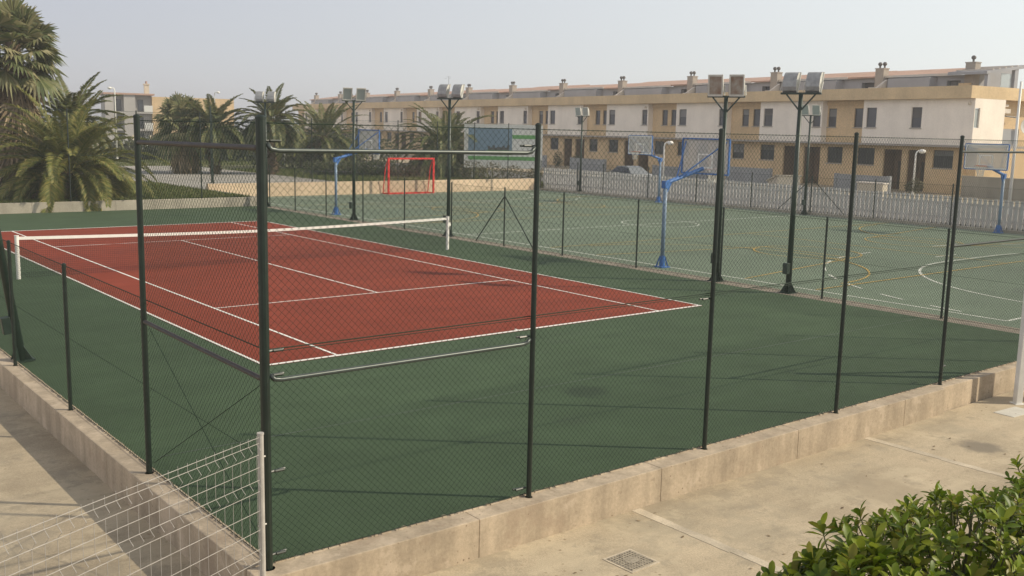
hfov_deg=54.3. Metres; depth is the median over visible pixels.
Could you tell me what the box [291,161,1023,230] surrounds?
street
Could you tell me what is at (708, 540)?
paving joints
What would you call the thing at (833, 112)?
window
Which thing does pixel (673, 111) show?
window
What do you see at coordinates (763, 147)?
window
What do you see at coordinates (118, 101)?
window
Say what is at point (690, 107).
terraced house
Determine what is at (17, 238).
tennis net
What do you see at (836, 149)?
window
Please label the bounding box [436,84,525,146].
terraced house
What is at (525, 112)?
window
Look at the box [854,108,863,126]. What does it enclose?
window
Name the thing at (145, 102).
apartment block
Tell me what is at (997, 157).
basketball hoop
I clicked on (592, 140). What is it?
window
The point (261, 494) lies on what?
welded wire fence
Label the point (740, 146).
window
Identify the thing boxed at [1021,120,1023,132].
satellite dish
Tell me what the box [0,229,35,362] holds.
floodlight mast
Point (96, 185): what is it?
date palm
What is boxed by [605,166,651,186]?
parked car
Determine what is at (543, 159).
garden wall
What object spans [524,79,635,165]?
terraced house
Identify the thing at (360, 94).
floodlight mast
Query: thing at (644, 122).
window
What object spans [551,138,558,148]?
window
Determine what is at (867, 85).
window
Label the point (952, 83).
window
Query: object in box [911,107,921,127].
window
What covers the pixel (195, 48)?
sky
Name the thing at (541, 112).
window
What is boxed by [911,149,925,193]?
street lamp
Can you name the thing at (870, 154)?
window
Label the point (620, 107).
terraced house
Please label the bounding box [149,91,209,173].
fan palm
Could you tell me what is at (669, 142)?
street lamp
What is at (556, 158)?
garden bush
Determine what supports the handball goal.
on the sports court at (306, 205)
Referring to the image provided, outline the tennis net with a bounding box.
[14,216,450,278]
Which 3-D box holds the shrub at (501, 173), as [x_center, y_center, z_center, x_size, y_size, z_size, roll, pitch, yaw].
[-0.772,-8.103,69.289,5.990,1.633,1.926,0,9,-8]
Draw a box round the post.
[1009,296,1023,404]
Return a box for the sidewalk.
[237,133,1023,208]
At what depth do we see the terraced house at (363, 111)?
153.57 m
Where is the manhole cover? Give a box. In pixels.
[602,549,659,573]
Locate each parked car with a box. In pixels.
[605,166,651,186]
[766,175,801,198]
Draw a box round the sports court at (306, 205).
[268,190,1023,327]
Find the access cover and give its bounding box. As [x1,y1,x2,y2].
[993,407,1023,417]
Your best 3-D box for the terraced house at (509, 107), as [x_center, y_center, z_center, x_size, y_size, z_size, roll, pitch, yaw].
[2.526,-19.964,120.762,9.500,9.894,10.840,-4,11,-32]
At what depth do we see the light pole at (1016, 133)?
53.01 m
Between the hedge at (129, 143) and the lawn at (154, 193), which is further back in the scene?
the hedge at (129, 143)
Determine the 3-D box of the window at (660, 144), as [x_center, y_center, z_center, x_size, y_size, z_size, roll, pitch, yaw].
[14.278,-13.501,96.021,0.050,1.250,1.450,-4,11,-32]
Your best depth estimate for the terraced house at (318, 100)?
174.26 m
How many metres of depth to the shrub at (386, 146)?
87.95 m
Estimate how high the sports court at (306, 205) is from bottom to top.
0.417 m
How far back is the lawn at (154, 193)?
52.72 m
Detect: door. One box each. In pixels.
[896,161,900,188]
[919,162,924,190]
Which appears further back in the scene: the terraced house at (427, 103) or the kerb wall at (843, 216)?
the terraced house at (427, 103)
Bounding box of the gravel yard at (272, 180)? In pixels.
[99,166,334,188]
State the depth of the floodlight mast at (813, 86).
24.90 m
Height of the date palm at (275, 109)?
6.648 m
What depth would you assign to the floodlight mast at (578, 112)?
64.67 m
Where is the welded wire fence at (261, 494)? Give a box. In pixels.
[0,432,266,575]
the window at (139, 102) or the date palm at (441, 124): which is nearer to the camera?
the date palm at (441, 124)
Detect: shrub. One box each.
[246,142,337,168]
[347,130,398,165]
[458,159,542,178]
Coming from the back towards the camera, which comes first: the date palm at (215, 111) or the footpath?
the date palm at (215, 111)
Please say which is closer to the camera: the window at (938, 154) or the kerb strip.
the kerb strip
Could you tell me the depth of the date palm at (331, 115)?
81.49 m
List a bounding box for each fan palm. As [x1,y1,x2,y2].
[0,0,68,191]
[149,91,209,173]
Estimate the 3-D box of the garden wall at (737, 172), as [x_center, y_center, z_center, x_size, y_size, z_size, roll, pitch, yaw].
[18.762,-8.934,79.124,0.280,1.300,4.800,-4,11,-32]
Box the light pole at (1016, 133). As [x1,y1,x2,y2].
[1007,81,1022,213]
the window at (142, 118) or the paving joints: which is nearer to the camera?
the paving joints
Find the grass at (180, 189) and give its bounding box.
[0,155,545,202]
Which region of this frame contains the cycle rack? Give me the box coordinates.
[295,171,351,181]
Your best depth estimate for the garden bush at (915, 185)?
67.94 m
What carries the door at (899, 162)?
in the terraced house at (938, 104)
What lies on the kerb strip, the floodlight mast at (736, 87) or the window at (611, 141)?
the floodlight mast at (736, 87)
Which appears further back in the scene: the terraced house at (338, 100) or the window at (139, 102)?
the terraced house at (338, 100)
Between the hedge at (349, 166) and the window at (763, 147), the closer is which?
the hedge at (349, 166)
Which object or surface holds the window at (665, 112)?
in the terraced house at (690, 107)
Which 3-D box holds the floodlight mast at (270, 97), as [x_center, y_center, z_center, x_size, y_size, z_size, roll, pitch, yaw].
[-11.939,-6.717,48.368,1.026,5.552,0.492,1,9,1]
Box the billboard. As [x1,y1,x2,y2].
[464,124,542,177]
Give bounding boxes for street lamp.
[107,87,117,158]
[662,141,672,180]
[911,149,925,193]
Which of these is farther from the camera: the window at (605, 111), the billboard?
the window at (605, 111)
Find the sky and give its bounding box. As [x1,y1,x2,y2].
[0,0,1023,130]
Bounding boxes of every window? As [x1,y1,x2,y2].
[116,99,120,110]
[137,100,142,110]
[140,117,143,128]
[491,111,493,122]
[500,111,503,122]
[524,111,526,122]
[540,111,542,123]
[551,110,554,123]
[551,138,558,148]
[590,139,597,150]
[596,110,599,123]
[604,110,606,123]
[609,140,617,151]
[610,110,614,123]
[642,110,646,124]
[655,141,663,153]
[663,110,667,124]
[672,110,676,124]
[678,142,681,154]
[680,109,686,124]
[719,109,723,125]
[733,144,743,157]
[743,109,748,125]
[754,109,760,125]
[761,145,774,159]
[764,109,772,125]
[813,112,820,126]
[828,147,842,162]
[829,109,836,126]
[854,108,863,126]
[857,148,874,164]
[865,83,874,87]
[867,108,876,126]
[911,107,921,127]
[933,150,953,168]
[950,81,960,85]
[974,109,978,127]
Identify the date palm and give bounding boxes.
[0,85,170,212]
[39,72,131,163]
[168,93,253,173]
[226,83,313,174]
[283,96,369,167]
[392,103,493,177]
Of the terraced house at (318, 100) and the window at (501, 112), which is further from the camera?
the terraced house at (318, 100)
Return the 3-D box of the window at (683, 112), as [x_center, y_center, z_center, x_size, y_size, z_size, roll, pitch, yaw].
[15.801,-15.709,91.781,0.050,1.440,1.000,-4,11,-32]
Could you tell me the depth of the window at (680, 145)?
93.58 m
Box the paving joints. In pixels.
[632,391,1023,573]
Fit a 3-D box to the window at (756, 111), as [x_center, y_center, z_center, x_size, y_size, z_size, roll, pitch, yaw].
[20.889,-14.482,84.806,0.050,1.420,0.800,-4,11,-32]
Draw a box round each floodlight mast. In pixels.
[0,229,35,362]
[254,91,275,206]
[341,87,365,220]
[436,84,464,236]
[575,107,589,191]
[707,74,746,281]
[778,72,824,293]
[799,105,820,214]
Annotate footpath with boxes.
[0,388,205,575]
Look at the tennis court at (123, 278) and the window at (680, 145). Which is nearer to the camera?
the tennis court at (123, 278)
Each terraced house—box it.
[292,93,354,137]
[315,91,386,136]
[340,90,412,138]
[368,88,450,149]
[400,78,493,154]
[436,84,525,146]
[477,81,589,125]
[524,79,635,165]
[579,76,707,171]
[645,71,783,177]
[723,67,896,184]
[819,55,1023,194]
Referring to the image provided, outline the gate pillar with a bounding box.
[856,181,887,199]
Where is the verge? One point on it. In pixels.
(248, 166)
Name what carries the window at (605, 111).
in the terraced house at (620, 107)
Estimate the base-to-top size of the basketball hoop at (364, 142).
3.850 m
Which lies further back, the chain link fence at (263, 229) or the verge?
the verge
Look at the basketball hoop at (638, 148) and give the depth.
56.80 m
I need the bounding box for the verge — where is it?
[203,165,547,187]
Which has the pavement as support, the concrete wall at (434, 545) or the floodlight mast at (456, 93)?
the concrete wall at (434, 545)
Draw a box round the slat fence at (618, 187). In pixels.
[543,168,1023,230]
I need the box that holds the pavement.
[423,390,1023,575]
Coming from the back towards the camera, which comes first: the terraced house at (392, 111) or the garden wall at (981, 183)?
the terraced house at (392, 111)
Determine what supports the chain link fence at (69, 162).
on the concrete wall at (35, 207)
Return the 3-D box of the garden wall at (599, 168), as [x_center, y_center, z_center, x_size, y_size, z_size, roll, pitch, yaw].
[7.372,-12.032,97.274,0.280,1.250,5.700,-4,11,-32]
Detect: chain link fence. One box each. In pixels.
[0,108,258,201]
[0,114,260,552]
[211,115,534,183]
[255,115,1023,570]
[268,166,1023,329]
[540,160,1023,230]
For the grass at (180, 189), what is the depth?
57.62 m
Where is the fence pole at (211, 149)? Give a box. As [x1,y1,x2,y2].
[209,106,212,182]
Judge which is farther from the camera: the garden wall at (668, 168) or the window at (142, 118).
the window at (142, 118)
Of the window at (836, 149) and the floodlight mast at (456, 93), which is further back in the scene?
the window at (836, 149)
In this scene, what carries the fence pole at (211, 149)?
on the gravel yard at (272, 180)
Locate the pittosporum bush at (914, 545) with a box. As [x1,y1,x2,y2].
[756,454,1023,575]
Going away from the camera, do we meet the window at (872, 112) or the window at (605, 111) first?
the window at (872, 112)
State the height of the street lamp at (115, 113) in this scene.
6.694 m
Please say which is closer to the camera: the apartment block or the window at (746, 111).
the window at (746, 111)
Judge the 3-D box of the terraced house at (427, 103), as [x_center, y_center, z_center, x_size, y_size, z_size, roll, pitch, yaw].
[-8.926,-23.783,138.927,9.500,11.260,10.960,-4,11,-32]
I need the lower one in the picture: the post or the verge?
the post
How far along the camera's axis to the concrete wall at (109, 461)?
11.49 m
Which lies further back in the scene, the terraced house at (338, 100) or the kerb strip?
the terraced house at (338, 100)
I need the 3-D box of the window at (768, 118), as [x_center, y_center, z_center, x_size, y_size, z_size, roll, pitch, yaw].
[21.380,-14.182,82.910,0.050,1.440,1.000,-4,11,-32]
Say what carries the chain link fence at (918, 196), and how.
on the kerb wall at (843, 216)
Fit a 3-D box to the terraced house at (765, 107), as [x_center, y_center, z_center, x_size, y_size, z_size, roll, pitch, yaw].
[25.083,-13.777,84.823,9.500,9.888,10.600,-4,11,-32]
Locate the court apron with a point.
(548, 432)
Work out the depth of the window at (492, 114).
121.84 m
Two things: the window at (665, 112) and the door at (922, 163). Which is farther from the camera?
the window at (665, 112)
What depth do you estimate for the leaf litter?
11.88 m
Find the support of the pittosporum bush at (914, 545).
on the terrace
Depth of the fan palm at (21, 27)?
47.39 m
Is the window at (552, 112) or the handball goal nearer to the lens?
the handball goal
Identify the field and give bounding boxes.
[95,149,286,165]
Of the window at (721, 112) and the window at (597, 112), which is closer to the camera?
the window at (721, 112)
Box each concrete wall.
[0,197,256,213]
[0,348,259,575]
[247,361,1016,575]
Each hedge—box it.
[99,135,364,160]
[231,131,355,151]
[301,158,475,177]
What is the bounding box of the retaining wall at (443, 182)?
[206,178,533,196]
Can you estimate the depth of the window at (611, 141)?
102.20 m
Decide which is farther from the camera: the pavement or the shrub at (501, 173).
the shrub at (501, 173)
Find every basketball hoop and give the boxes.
[332,129,379,214]
[628,135,662,202]
[654,138,730,267]
[963,143,1009,232]
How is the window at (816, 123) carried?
in the terraced house at (765, 107)
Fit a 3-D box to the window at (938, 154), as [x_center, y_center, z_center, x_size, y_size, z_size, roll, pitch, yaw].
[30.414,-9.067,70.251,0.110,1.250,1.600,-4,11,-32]
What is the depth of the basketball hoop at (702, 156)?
30.33 m
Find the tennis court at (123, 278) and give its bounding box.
[1,221,701,365]
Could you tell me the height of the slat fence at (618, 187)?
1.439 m
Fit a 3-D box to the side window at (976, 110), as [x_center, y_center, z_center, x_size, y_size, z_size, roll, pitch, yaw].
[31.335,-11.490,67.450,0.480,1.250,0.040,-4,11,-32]
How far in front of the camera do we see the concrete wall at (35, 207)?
45.00 m
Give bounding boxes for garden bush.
[553,151,562,166]
[904,178,923,193]
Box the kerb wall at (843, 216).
[539,188,1023,234]
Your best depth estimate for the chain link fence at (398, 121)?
59.94 m
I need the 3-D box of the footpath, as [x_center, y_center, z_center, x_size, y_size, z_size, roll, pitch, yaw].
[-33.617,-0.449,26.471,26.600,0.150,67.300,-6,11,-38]
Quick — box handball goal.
[382,158,434,193]
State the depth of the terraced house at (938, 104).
71.47 m
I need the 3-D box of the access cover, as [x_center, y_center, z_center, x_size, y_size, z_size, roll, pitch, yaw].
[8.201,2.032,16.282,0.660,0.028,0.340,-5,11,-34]
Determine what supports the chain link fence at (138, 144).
on the concrete wall at (109, 461)
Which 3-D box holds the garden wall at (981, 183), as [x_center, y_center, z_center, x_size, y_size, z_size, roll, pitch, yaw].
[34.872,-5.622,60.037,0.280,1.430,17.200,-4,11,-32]
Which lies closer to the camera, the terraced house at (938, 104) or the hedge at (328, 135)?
the terraced house at (938, 104)
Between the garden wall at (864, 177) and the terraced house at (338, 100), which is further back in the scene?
the terraced house at (338, 100)
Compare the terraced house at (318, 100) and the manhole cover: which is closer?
the manhole cover
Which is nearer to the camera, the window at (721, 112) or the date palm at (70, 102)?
the date palm at (70, 102)
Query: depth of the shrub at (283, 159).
80.95 m
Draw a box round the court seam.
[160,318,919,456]
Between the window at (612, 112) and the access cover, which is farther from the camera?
the window at (612, 112)
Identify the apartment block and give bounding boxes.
[99,81,233,140]
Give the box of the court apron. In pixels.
[0,206,1018,562]
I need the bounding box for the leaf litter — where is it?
[555,407,1021,575]
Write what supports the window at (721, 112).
in the terraced house at (690, 107)
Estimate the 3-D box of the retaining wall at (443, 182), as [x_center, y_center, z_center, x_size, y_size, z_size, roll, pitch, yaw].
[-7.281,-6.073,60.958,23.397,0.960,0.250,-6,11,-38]
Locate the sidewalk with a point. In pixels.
(609, 170)
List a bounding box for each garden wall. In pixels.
[542,155,546,166]
[569,157,606,171]
[652,165,707,178]
[726,166,772,184]
[833,173,891,193]
[960,176,1023,200]
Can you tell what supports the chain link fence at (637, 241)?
on the kerb strip
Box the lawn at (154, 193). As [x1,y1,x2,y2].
[0,182,212,201]
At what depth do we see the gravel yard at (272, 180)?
66.49 m
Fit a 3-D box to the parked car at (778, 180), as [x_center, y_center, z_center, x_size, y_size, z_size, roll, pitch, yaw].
[17.178,-6.485,63.203,1.560,1.480,2.760,1,9,1]
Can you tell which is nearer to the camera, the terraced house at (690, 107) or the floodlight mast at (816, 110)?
the floodlight mast at (816, 110)
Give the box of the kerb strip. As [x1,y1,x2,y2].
[267,206,1019,333]

